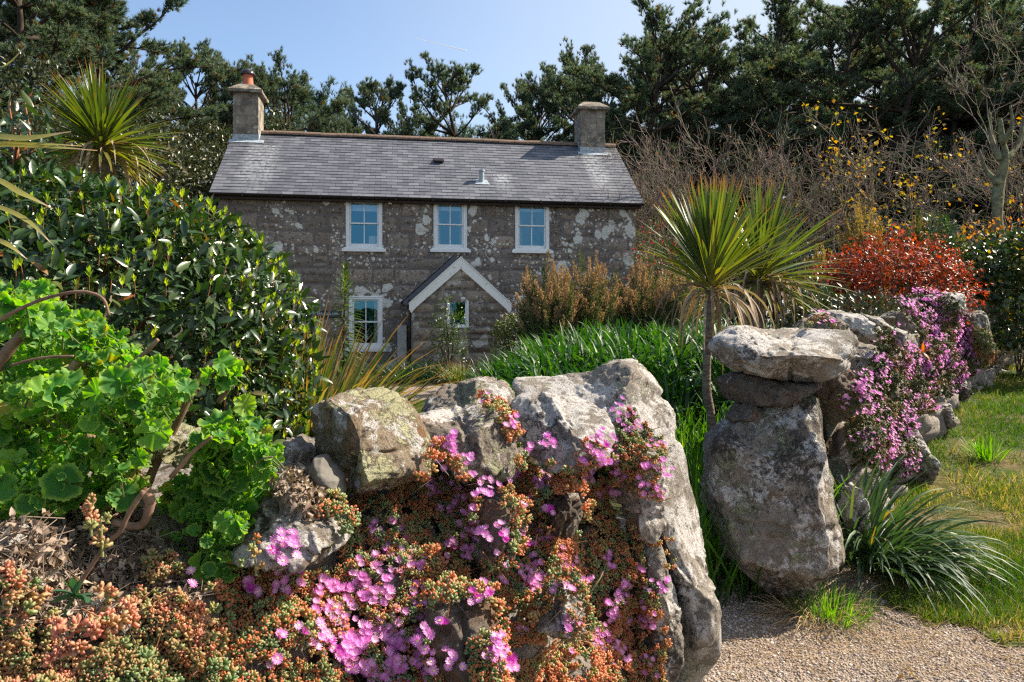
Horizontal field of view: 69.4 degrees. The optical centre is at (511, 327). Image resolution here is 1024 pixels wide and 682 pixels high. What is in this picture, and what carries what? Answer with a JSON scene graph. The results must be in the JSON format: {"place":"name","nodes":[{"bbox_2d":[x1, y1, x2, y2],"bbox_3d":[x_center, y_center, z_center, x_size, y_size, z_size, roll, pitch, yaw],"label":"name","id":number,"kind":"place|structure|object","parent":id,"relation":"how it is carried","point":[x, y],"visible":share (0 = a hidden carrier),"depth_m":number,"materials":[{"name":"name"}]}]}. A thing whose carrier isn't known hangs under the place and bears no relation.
{"place":"outdoors","nodes":[
{"label":"outdoors","id":0,"kind":"place"},
{"bbox_2d":[0,80,67,168],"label":"bay sapling","id":1,"kind":"object","parent":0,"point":[29,154],"visible":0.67,"depth_m":4.23,"materials":[{"name":"green plant"}]},
{"bbox_2d":[311,387,434,494],"bbox_3d":[-0.422,0.332,2.230,0.370,0.290,0.461,0,0,0],"label":"boulder","id":2,"kind":"object","parent":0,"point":[368,440],"visible":0.93,"depth_m":2.14,"materials":[{"name":"stone"}]},
{"bbox_2d":[3,0,1023,326],"label":"sky","id":3,"kind":"structure","parent":0,"point":[352,41],"materials":[{"name":"blue"}]},
{"bbox_2d":[140,326,1022,647],"bbox_3d":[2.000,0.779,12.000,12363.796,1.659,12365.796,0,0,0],"label":"ground","id":4,"kind":"structure","parent":0,"point":[616,504],"depth_m":13.60,"materials":[{"name":"soil"}]},
{"bbox_2d":[0,45,96,258],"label":"cabbage palm","id":5,"kind":"object","parent":4,"relation":"on","point":[18,139],"visible":1,"depth_m":2.58,"materials":[{"name":"green plant"}]},
{"bbox_2d":[0,42,115,307],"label":"evergreen shrub","id":6,"kind":"object","parent":4,"relation":"on","point":[21,107],"visible":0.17,"depth_m":11.89,"materials":[{"name":"green plant"}]},
{"bbox_2d":[0,0,185,296],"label":"pine tree","id":7,"kind":"object","parent":4,"relation":"on","point":[9,16],"visible":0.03,"depth_m":21.14,"materials":[{"name":"green plant"}]},
{"bbox_2d":[0,0,186,301],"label":"pine tree","id":8,"kind":"object","parent":4,"relation":"on","point":[55,37],"visible":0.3,"depth_m":17.72,"materials":[{"name":"green plant"}]},
{"bbox_2d":[0,9,202,286],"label":"pine tree","id":9,"kind":"object","parent":4,"relation":"on","point":[115,68],"visible":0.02,"depth_m":25.36,"materials":[{"name":"green plant"}]},
{"bbox_2d":[30,57,187,316],"bbox_3d":[-3.968,-0.680,7.215,1.477,3.816,1.476,0,0,0],"label":"cabbage palm","id":10,"kind":"object","parent":4,"relation":"on","point":[98,118],"visible":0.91,"depth_m":7.05,"materials":[{"name":"green plant"}]},
{"bbox_2d":[2,0,227,329],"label":"pine tree","id":11,"kind":"object","parent":4,"relation":"on","point":[109,20],"visible":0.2,"depth_m":20.95,"materials":[{"name":"green plant"}]},
{"bbox_2d":[85,106,217,343],"bbox_3d":[-8.738,-2.149,17.951,3.412,6.499,3.554,0,0,0],"label":"holm oak","id":12,"kind":"object","parent":4,"relation":"on","point":[179,162],"visible":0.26,"depth_m":17.90,"materials":[{"name":"green plant"}]},
{"bbox_2d":[87,41,222,208],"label":"pine tree","id":13,"kind":"object","parent":4,"relation":"on","point":[148,61],"visible":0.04,"depth_m":27.23,"materials":[{"name":"green plant"}]},
{"bbox_2d":[0,155,331,453],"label":"bay hedge","id":14,"kind":"object","parent":4,"relation":"on","point":[177,268],"visible":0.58,"depth_m":4.06,"materials":[{"name":"green plant"}]},
{"bbox_2d":[118,100,232,348],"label":"holm oak","id":15,"kind":"object","parent":4,"relation":"on","point":[206,139],"visible":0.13,"depth_m":21.09,"materials":[{"name":"green plant"}]},
{"bbox_2d":[137,37,254,351],"bbox_3d":[-11.062,-4.296,25.188,4.447,11.330,5.119,0,0,33],"label":"pine tree","id":16,"kind":"object","parent":4,"relation":"on","point":[212,77],"visible":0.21,"depth_m":25.39,"materials":[{"name":"green plant"}]},
{"bbox_2d":[221,46,355,132],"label":"pine tree","id":17,"kind":"object","parent":4,"relation":"on","point":[316,122],"visible":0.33,"depth_m":26.19,"materials":[{"name":"green plant"}]},
{"bbox_2d":[171,293,457,437],"bbox_3d":[-1.468,0.461,5.287,2.708,1.461,2.692,0,0,39],"label":"flax clump","id":18,"kind":"object","parent":4,"relation":"on","point":[362,381],"visible":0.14,"depth_m":5.21,"materials":[{"name":"green plant"}]},
{"bbox_2d":[0,435,638,681],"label":"garden wall","id":19,"kind":"structure","parent":4,"relation":"on","point":[161,523],"depth_m":2.13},
{"bbox_2d":[0,492,237,681],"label":"ice plant","id":20,"kind":"object","parent":19,"relation":"on","point":[149,660],"visible":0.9,"depth_m":1.52,"materials":[{"name":"orange plant"}]},
{"bbox_2d":[0,278,284,603],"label":"geranium","id":21,"kind":"object","parent":19,"relation":"on","point":[48,358],"visible":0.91,"depth_m":1.79,"materials":[{"name":"green plant"}]},
{"bbox_2d":[146,422,201,469],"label":"stone","id":22,"kind":"object","parent":19,"relation":"on","point":[174,452],"visible":0.38,"depth_m":1.96,"materials":[{"name":"stone"}]},
{"bbox_2d":[230,468,351,572],"bbox_3d":[-0.566,0.497,1.951,0.276,0.202,0.417,0,0,0],"label":"stone","id":23,"kind":"object","parent":19,"relation":"on","point":[320,539],"visible":0.48,"depth_m":1.81,"materials":[{"name":"stone"}]},
{"bbox_2d":[308,454,346,492],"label":"stone","id":24,"kind":"object","parent":23,"relation":"on","point":[325,471],"visible":0.88,"depth_m":1.99,"materials":[{"name":"beige stone"}]},
{"bbox_2d":[275,434,320,473],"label":"stone","id":25,"kind":"object","parent":19,"relation":"on","point":[301,448],"visible":0.27,"depth_m":2.21,"materials":[{"name":"stone"}]},
{"bbox_2d":[159,429,493,681],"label":"ice plant","id":26,"kind":"object","parent":19,"relation":"on","point":[319,637],"visible":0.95,"depth_m":1.97,"materials":[{"name":"pink plant"}]},
{"bbox_2d":[0,422,672,681],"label":"leaf litter","id":27,"kind":"object","parent":19,"relation":"on","point":[311,496],"visible":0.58,"depth_m":1.72,"materials":[{"name":"plant"}]},
{"bbox_2d":[422,588,498,681],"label":"stone","id":28,"kind":"object","parent":19,"relation":"attached to","point":[457,630],"visible":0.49,"depth_m":1.89,"materials":[{"name":"stone"}]},
{"bbox_2d":[421,376,514,413],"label":"boulder","id":29,"kind":"object","parent":19,"relation":"on","point":[461,394],"visible":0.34,"depth_m":2.85,"materials":[{"name":"stone"}]},
{"bbox_2d":[419,404,517,485],"bbox_3d":[-0.159,0.388,2.474,0.360,0.241,0.433,0,0,0],"label":"boulder","id":30,"kind":"object","parent":19,"relation":"on","point":[479,434],"visible":0.63,"depth_m":2.37,"materials":[{"name":"stone"}]},
{"bbox_2d":[478,499,524,572],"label":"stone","id":31,"kind":"object","parent":19,"relation":"on","point":[494,513],"visible":0.48,"depth_m":2.17,"materials":[{"name":"stone"}]},
{"bbox_2d":[435,389,594,654],"bbox_3d":[0.054,0.624,2.474,0.399,0.826,1.337,0,0,12],"label":"ice plant","id":32,"kind":"object","parent":19,"relation":"on","point":[526,582],"visible":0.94,"depth_m":2.36,"materials":[{"name":"orange plant"}]},
{"bbox_2d":[441,395,676,681],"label":"ice plant","id":33,"kind":"object","parent":19,"relation":"on","point":[481,660],"visible":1,"depth_m":2.75,"materials":[{"name":"pink plant"}]},
{"bbox_2d":[535,587,585,642],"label":"stone","id":34,"kind":"object","parent":19,"relation":"on","point":[554,627],"visible":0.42,"depth_m":2.25,"materials":[{"name":"stone"}]},
{"bbox_2d":[541,489,582,539],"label":"stone","id":35,"kind":"object","parent":19,"relation":"on","point":[564,521],"visible":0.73,"depth_m":2.44,"materials":[{"name":"stone"}]},
{"bbox_2d":[511,391,615,473],"bbox_3d":[0.178,0.359,2.622,0.362,0.251,0.502,0,0,0],"label":"boulder","id":36,"kind":"object","parent":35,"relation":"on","point":[569,423],"visible":0.84,"depth_m":2.55,"materials":[{"name":"stone"}]},
{"bbox_2d":[612,449,666,546],"bbox_3d":[0.497,0.684,2.957,0.208,0.416,0.398,0,0,0],"label":"stone","id":37,"kind":"object","parent":19,"relation":"attached to","point":[647,518],"visible":0.6,"depth_m":2.80,"materials":[{"name":"stone"}]},
{"bbox_2d":[635,544,684,681],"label":"stone","id":38,"kind":"object","parent":19,"relation":"on","point":[670,607],"visible":0.55,"depth_m":2.81,"materials":[{"name":"stone"}]},
{"bbox_2d":[338,74,414,135],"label":"pine tree","id":39,"kind":"object","parent":4,"relation":"on","point":[367,90],"visible":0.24,"depth_m":33.01,"materials":[{"name":"green plant"}]},
{"bbox_2d":[367,94,451,136],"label":"pine tree","id":40,"kind":"object","parent":4,"relation":"on","point":[404,116],"visible":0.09,"depth_m":34.93,"materials":[{"name":"green plant"}]},
{"bbox_2d":[209,69,644,373],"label":"cottage","id":41,"kind":"structure","parent":4,"relation":"on","point":[474,226],"depth_m":18.70,"materials":[{"name":"stone"}]},
{"bbox_2d":[342,202,385,251],"bbox_3d":[-3.658,-2.522,18.313,1.064,1.322,0.364,0,0,-9],"label":"window","id":42,"kind":"structure","parent":41,"relation":"in","point":[375,242],"depth_m":18.27,"materials":[{"name":"white paint"}]},
{"bbox_2d":[345,296,385,351],"bbox_3d":[-3.617,-0.091,18.319,0.998,1.372,0.364,0,0,-9],"label":"window","id":43,"kind":"structure","parent":41,"relation":"in","point":[378,300],"depth_m":18.27,"materials":[{"name":"white paint"}]},
{"bbox_2d":[430,204,470,252],"bbox_3d":[-1.560,-2.537,18.630,1.018,1.316,0.364,0,0,-9],"label":"window","id":44,"kind":"structure","parent":41,"relation":"in","point":[437,247],"depth_m":18.59,"materials":[{"name":"white paint"}]},
{"bbox_2d":[512,206,552,253],"bbox_3d":[0.503,-2.550,18.942,1.064,1.329,0.365,0,0,-9],"label":"window","id":45,"kind":"structure","parent":41,"relation":"in","point":[519,248],"depth_m":18.90,"materials":[{"name":"white paint"}]},
{"bbox_2d":[426,293,471,372],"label":"porch shrub","id":46,"kind":"object","parent":4,"relation":"on","point":[451,337],"visible":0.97,"depth_m":15.87,"materials":[{"name":"green plant"}]},
{"bbox_2d":[403,50,535,139],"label":"pine tree","id":47,"kind":"object","parent":4,"relation":"on","point":[451,85],"visible":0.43,"depth_m":33.33,"materials":[{"name":"green plant"}]},
{"bbox_2d":[488,313,532,366],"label":"hebe bush","id":48,"kind":"object","parent":4,"relation":"on","point":[502,336],"visible":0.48,"depth_m":12.88,"materials":[{"name":"green plant"}]},
{"bbox_2d":[469,64,576,141],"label":"pine tree","id":49,"kind":"object","parent":4,"relation":"on","point":[539,132],"visible":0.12,"depth_m":36.54,"materials":[{"name":"green plant"}]},
{"bbox_2d":[494,77,565,140],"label":"pine tree","id":50,"kind":"object","parent":4,"relation":"on","point":[509,98],"visible":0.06,"depth_m":37.87,"materials":[{"name":"green plant"}]},
{"bbox_2d":[511,249,581,344],"bbox_3d":[0.585,-0.329,12.507,1.210,1.997,1.026,0,0,0],"label":"tree heath","id":51,"kind":"object","parent":4,"relation":"on","point":[544,310],"visible":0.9,"depth_m":12.32,"materials":[{"name":"brown plant"}]},
{"bbox_2d":[92,22,1023,327],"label":"distant pinewood","id":52,"kind":"object","parent":4,"relation":"on","point":[310,104],"visible":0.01,"depth_m":38.83,"materials":[{"name":"green plant"}]},
{"bbox_2d":[520,36,654,205],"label":"pine tree","id":53,"kind":"object","parent":4,"relation":"on","point":[580,89],"visible":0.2,"depth_m":32.63,"materials":[{"name":"green plant"}]},
{"bbox_2d":[557,250,627,340],"bbox_3d":[1.298,-0.410,13.005,1.526,1.906,1.214,0,0,0],"label":"tree heath","id":54,"kind":"object","parent":4,"relation":"on","point":[592,299],"visible":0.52,"depth_m":12.79,"materials":[{"name":"brown plant"}]},
{"bbox_2d":[455,314,788,461],"bbox_3d":[1.425,0.518,8.719,4.479,1.502,6.204,0,0,0],"label":"agapanthus bed","id":55,"kind":"object","parent":4,"relation":"on","point":[672,366],"visible":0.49,"depth_m":7.89,"materials":[{"name":"green plant"}]},
{"bbox_2d":[545,0,743,263],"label":"pine tree","id":56,"kind":"object","parent":4,"relation":"on","point":[713,31],"visible":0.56,"depth_m":29.45,"materials":[{"name":"green plant"}]},
{"bbox_2d":[604,253,684,334],"bbox_3d":[2.368,-0.415,13.521,1.559,1.863,1.298,0,0,0],"label":"tree heath","id":57,"kind":"object","parent":4,"relation":"on","point":[635,296],"visible":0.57,"depth_m":13.32,"materials":[{"name":"brown plant"}]},
{"bbox_2d":[612,29,733,278],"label":"pine tree","id":58,"kind":"object","parent":4,"relation":"on","point":[626,82],"visible":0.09,"depth_m":34.69,"materials":[{"name":"green plant"}]},
{"bbox_2d":[649,266,705,333],"bbox_3d":[2.902,-0.319,13.005,0.972,1.521,0.698,0,0,19],"label":"tree heath","id":59,"kind":"object","parent":4,"relation":"on","point":[664,312],"visible":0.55,"depth_m":12.90,"materials":[{"name":"brown plant"}]},
{"bbox_2d":[608,139,768,329],"bbox_3d":[4.592,-2.283,21.387,4.667,5.955,6.746,0,0,0],"label":"bare bush","id":60,"kind":"object","parent":4,"relation":"on","point":[661,196],"visible":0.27,"depth_m":20.33,"materials":[{"name":"brown plant"}]},
{"bbox_2d":[625,16,764,312],"bbox_3d":[8.297,-6.223,32.340,5.874,13.390,6.622,0,0,-28],"label":"pine tree","id":61,"kind":"object","parent":4,"relation":"on","point":[713,66],"visible":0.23,"depth_m":31.33,"materials":[{"name":"green plant"}]},
{"bbox_2d":[642,22,791,325],"bbox_3d":[8.660,-6.628,33.259,7.646,14.289,5.683,0,0,44],"label":"pine tree","id":62,"kind":"object","parent":4,"relation":"on","point":[734,92],"visible":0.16,"depth_m":32.42,"materials":[{"name":"green plant"}]},
{"bbox_2d":[623,168,814,430],"bbox_3d":[1.532,0.164,5.624,1.454,2.740,1.434,0,0,0],"label":"cabbage palm","id":63,"kind":"object","parent":4,"relation":"on","point":[709,242],"visible":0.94,"depth_m":5.46,"materials":[{"name":"green plant"}]},
{"bbox_2d":[609,129,846,322],"bbox_3d":[5.244,-2.684,20.997,8.127,6.364,8.202,0,0,-1],"label":"bare bush","id":64,"kind":"object","parent":4,"relation":"on","point":[656,181],"visible":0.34,"depth_m":19.86,"materials":[{"name":"brown plant"}]},
{"bbox_2d":[655,30,842,306],"bbox_3d":[12.194,-7.057,36.765,9.556,15.067,7.773,0,0,-28],"label":"pine tree","id":65,"kind":"object","parent":4,"relation":"on","point":[755,39],"visible":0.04,"depth_m":34.86,"materials":[{"name":"green plant"}]},
{"bbox_2d":[580,86,933,326],"bbox_3d":[6.146,-2.772,19.751,9.070,6.550,6.275,0,0,29],"label":"bare bush","id":66,"kind":"object","parent":4,"relation":"on","point":[767,161],"visible":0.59,"depth_m":19.46,"materials":[{"name":"brown plant"}]},
{"bbox_2d":[670,173,853,328],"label":"cabbage palm","id":67,"kind":"object","parent":4,"relation":"on","point":[762,283],"visible":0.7,"depth_m":7.01,"materials":[{"name":"green plant"}]},
{"bbox_2d":[703,0,881,326],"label":"pine tree","id":68,"kind":"object","parent":4,"relation":"on","point":[785,24],"visible":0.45,"depth_m":29.78,"materials":[{"name":"green plant"}]},
{"bbox_2d":[806,252,865,310],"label":"red leaved bush","id":69,"kind":"object","parent":4,"relation":"on","point":[842,283],"visible":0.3,"depth_m":10.10,"materials":[{"name":"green plant"}]},
{"bbox_2d":[770,136,903,289],"bbox_3d":[8.201,-2.283,19.065,4.275,5.516,3.870,0,0,-24],"label":"bare bush","id":70,"kind":"object","parent":4,"relation":"on","point":[830,223],"visible":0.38,"depth_m":18.44,"materials":[{"name":"plant"}]},
{"bbox_2d":[700,0,986,273],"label":"pine tree","id":71,"kind":"object","parent":4,"relation":"on","point":[870,53],"visible":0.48,"depth_m":28.06,"materials":[{"name":"green plant"}]},
{"bbox_2d":[765,3,938,245],"bbox_3d":[16.190,-7.393,35.556,7.752,15.801,8.924,0,0,35],"label":"pine tree","id":72,"kind":"object","parent":4,"relation":"on","point":[805,21],"visible":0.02,"depth_m":34.01,"materials":[{"name":"green plant"}]},
{"bbox_2d":[772,283,936,380],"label":"evergreen shrub","id":73,"kind":"object","parent":4,"relation":"on","point":[876,306],"visible":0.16,"depth_m":8.30,"materials":[{"name":"green plant"}]},
{"bbox_2d":[828,193,898,313],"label":"shrub","id":74,"kind":"object","parent":4,"relation":"on","point":[859,230],"visible":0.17,"depth_m":12.07,"materials":[{"name":"brown plant"}]},
{"bbox_2d":[764,0,1023,310],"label":"pine tree","id":75,"kind":"object","parent":4,"relation":"on","point":[917,24],"visible":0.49,"depth_m":27.38,"materials":[{"name":"green plant"}]},
{"bbox_2d":[797,223,991,327],"bbox_3d":[5.419,-0.452,10.657,2.530,2.076,2.036,0,0,0],"label":"red leaved bush","id":76,"kind":"object","parent":4,"relation":"on","point":[906,261],"visible":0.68,"depth_m":10.20,"materials":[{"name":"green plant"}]},
{"bbox_2d":[790,99,1023,303],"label":"yellow leaved tree","id":77,"kind":"object","parent":4,"relation":"on","point":[864,173],"visible":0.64,"depth_m":19.30,"materials":[{"name":"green plant"}]},
{"bbox_2d":[815,0,1014,242],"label":"pine tree","id":78,"kind":"object","parent":4,"relation":"on","point":[965,125],"visible":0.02,"depth_m":33.79,"materials":[{"name":"green plant"}]},
{"bbox_2d":[813,295,1023,535],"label":"garden wall","id":79,"kind":"structure","parent":4,"relation":"on","point":[841,456],"depth_m":6.55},
{"bbox_2d":[808,310,886,343],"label":"stone","id":80,"kind":"object","parent":79,"relation":"on","point":[861,327],"visible":0.53,"depth_m":5.60,"materials":[{"name":"stone"}]},
{"bbox_2d":[836,322,943,480],"bbox_3d":[3.516,0.604,6.675,0.491,1.296,5.198,0,0,34],"label":"ice plant","id":81,"kind":"object","parent":79,"relation":"on","point":[890,435],"visible":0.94,"depth_m":5.98,"materials":[{"name":"pink plant"}]},
{"bbox_2d":[883,287,982,399],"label":"ice plant","id":82,"kind":"object","parent":79,"relation":"on","point":[952,362],"visible":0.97,"depth_m":8.84,"materials":[{"name":"pink plant"}]},
{"bbox_2d":[966,319,999,368],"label":"ice plant","id":83,"kind":"object","parent":79,"relation":"on","point":[981,343],"visible":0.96,"depth_m":9.86,"materials":[{"name":"green plant"}]},
{"bbox_2d":[895,207,978,294],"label":"silver shrub","id":84,"kind":"object","parent":4,"relation":"on","point":[949,232],"visible":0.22,"depth_m":12.82,"materials":[{"name":"green plant"}]},
{"bbox_2d":[852,0,1023,244],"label":"pine tree","id":85,"kind":"object","parent":4,"relation":"on","point":[1013,14],"visible":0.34,"depth_m":28.56,"materials":[{"name":"green plant"}]},
{"bbox_2d":[878,0,1023,242],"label":"pine tree","id":86,"kind":"object","parent":4,"relation":"on","point":[1012,96],"visible":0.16,"depth_m":28.33,"materials":[{"name":"green plant"}]},
{"bbox_2d":[885,102,1023,308],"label":"bare bush","id":87,"kind":"object","parent":4,"relation":"on","point":[980,181],"visible":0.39,"depth_m":18.72,"materials":[{"name":"brown plant"}]},
{"bbox_2d":[923,5,1023,239],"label":"pine tree","id":88,"kind":"object","parent":4,"relation":"on","point":[1011,31],"visible":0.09,"depth_m":29.97,"materials":[{"name":"green plant"}]},
{"bbox_2d":[935,2,1023,236],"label":"mossy tree","id":89,"kind":"object","parent":4,"relation":"on","point":[1005,155],"visible":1,"depth_m":15.99,"materials":[{"name":"grey plant"}]},
{"bbox_2d":[185,358,1023,646],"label":"lawn","id":90,"kind":"structure","parent":0,"point":[1003,466],"depth_m":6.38,"materials":[{"name":"green plant"}]},
{"bbox_2d":[324,262,367,384],"bbox_3d":[-2.043,0.193,8.997,0.630,2.000,0.626,0,0,0],"label":"echium","id":91,"kind":"object","parent":90,"relation":"on","point":[345,278],"visible":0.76,"depth_m":8.98,"materials":[{"name":"green"}]},
{"bbox_2d":[902,422,940,484],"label":"stone","id":92,"kind":"object","parent":90,"relation":"on","point":[928,464],"visible":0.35,"depth_m":6.18,"materials":[{"name":"stone"}]},
{"bbox_2d":[821,447,1023,623],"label":"narcissus clump","id":93,"kind":"object","parent":90,"relation":"on","point":[902,552],"visible":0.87,"depth_m":4.51,"materials":[{"name":"green plant"}]},
{"bbox_2d":[938,227,1023,377],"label":"ivy hedge","id":94,"kind":"object","parent":90,"relation":"on","point":[1008,274],"visible":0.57,"depth_m":11.25,"materials":[{"name":"green plant"}]},
{"bbox_2d":[950,434,1017,464],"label":"grass tuft","id":95,"kind":"object","parent":90,"relation":"on","point":[984,452],"visible":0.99,"depth_m":6.96,"materials":[{"name":"green plant"}]},
{"bbox_2d":[332,385,1023,681],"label":"gravel path","id":96,"kind":"structure","parent":0,"point":[813,678],"depth_m":3.67,"materials":[{"name":"beige gravel"}]},
{"bbox_2d":[660,439,721,681],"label":"gatepost","id":97,"kind":"object","parent":96,"relation":"on","point":[697,599],"visible":0.59,"depth_m":2.98,"materials":[{"name":"stone"}]},
{"bbox_2d":[512,358,676,462],"bbox_3d":[0.353,0.361,3.210,0.706,0.444,0.695,0,0,0],"label":"boulder","id":98,"kind":"object","parent":97,"relation":"on","point":[633,382],"visible":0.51,"depth_m":3.12,"materials":[{"name":"stone"}]},
{"bbox_2d":[609,405,856,607],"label":"montbretia leaves","id":99,"kind":"object","parent":96,"relation":"on","point":[712,543],"visible":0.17,"depth_m":4.44,"materials":[{"name":"green plant"}]},
{"bbox_2d":[700,394,845,600],"bbox_3d":[1.537,0.955,4.424,0.799,1.182,0.996,0,0,0],"label":"gatepost","id":100,"kind":"object","parent":96,"relation":"on","point":[772,464],"visible":0.94,"depth_m":4.13,"materials":[{"name":"stone"}]},
{"bbox_2d":[715,371,822,406],"bbox_3d":[1.614,0.378,4.604,0.604,0.207,0.863,0,0,0],"label":"stone","id":101,"kind":"object","parent":100,"relation":"on","point":[740,387],"visible":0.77,"depth_m":4.37,"materials":[{"name":"stone"}]},
{"bbox_2d":[707,325,858,382],"bbox_3d":[1.607,0.159,4.518,0.902,0.345,0.939,0,0,0],"label":"boulder","id":102,"kind":"object","parent":101,"relation":"on","point":[803,355],"visible":1,"depth_m":4.25,"materials":[{"name":"stone"}]},
{"bbox_2d":[739,585,894,652],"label":"dry grass tuft","id":103,"kind":"object","parent":96,"relation":"on","point":[783,605],"visible":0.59,"depth_m":4.01,"materials":[{"name":"plant"}]},
{"bbox_2d":[626,468,1023,681],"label":"pine straw","id":104,"kind":"object","parent":96,"relation":"on","point":[739,675],"visible":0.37,"depth_m":3.78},
{"bbox_2d":[781,577,887,633],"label":"grass tuft","id":105,"kind":"object","parent":96,"relation":"on","point":[827,601],"visible":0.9,"depth_m":4.02,"materials":[{"name":"green plant"}]},
{"bbox_2d":[838,482,870,538],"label":"stone","id":106,"kind":"object","parent":96,"relation":"on","point":[861,507],"visible":0.77,"depth_m":4.67,"materials":[{"name":"stone"}]},
{"bbox_2d":[816,368,867,426],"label":"stone","id":107,"kind":"object","parent":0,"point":[829,402],"visible":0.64,"depth_m":4.75,"materials":[{"name":"stone"}]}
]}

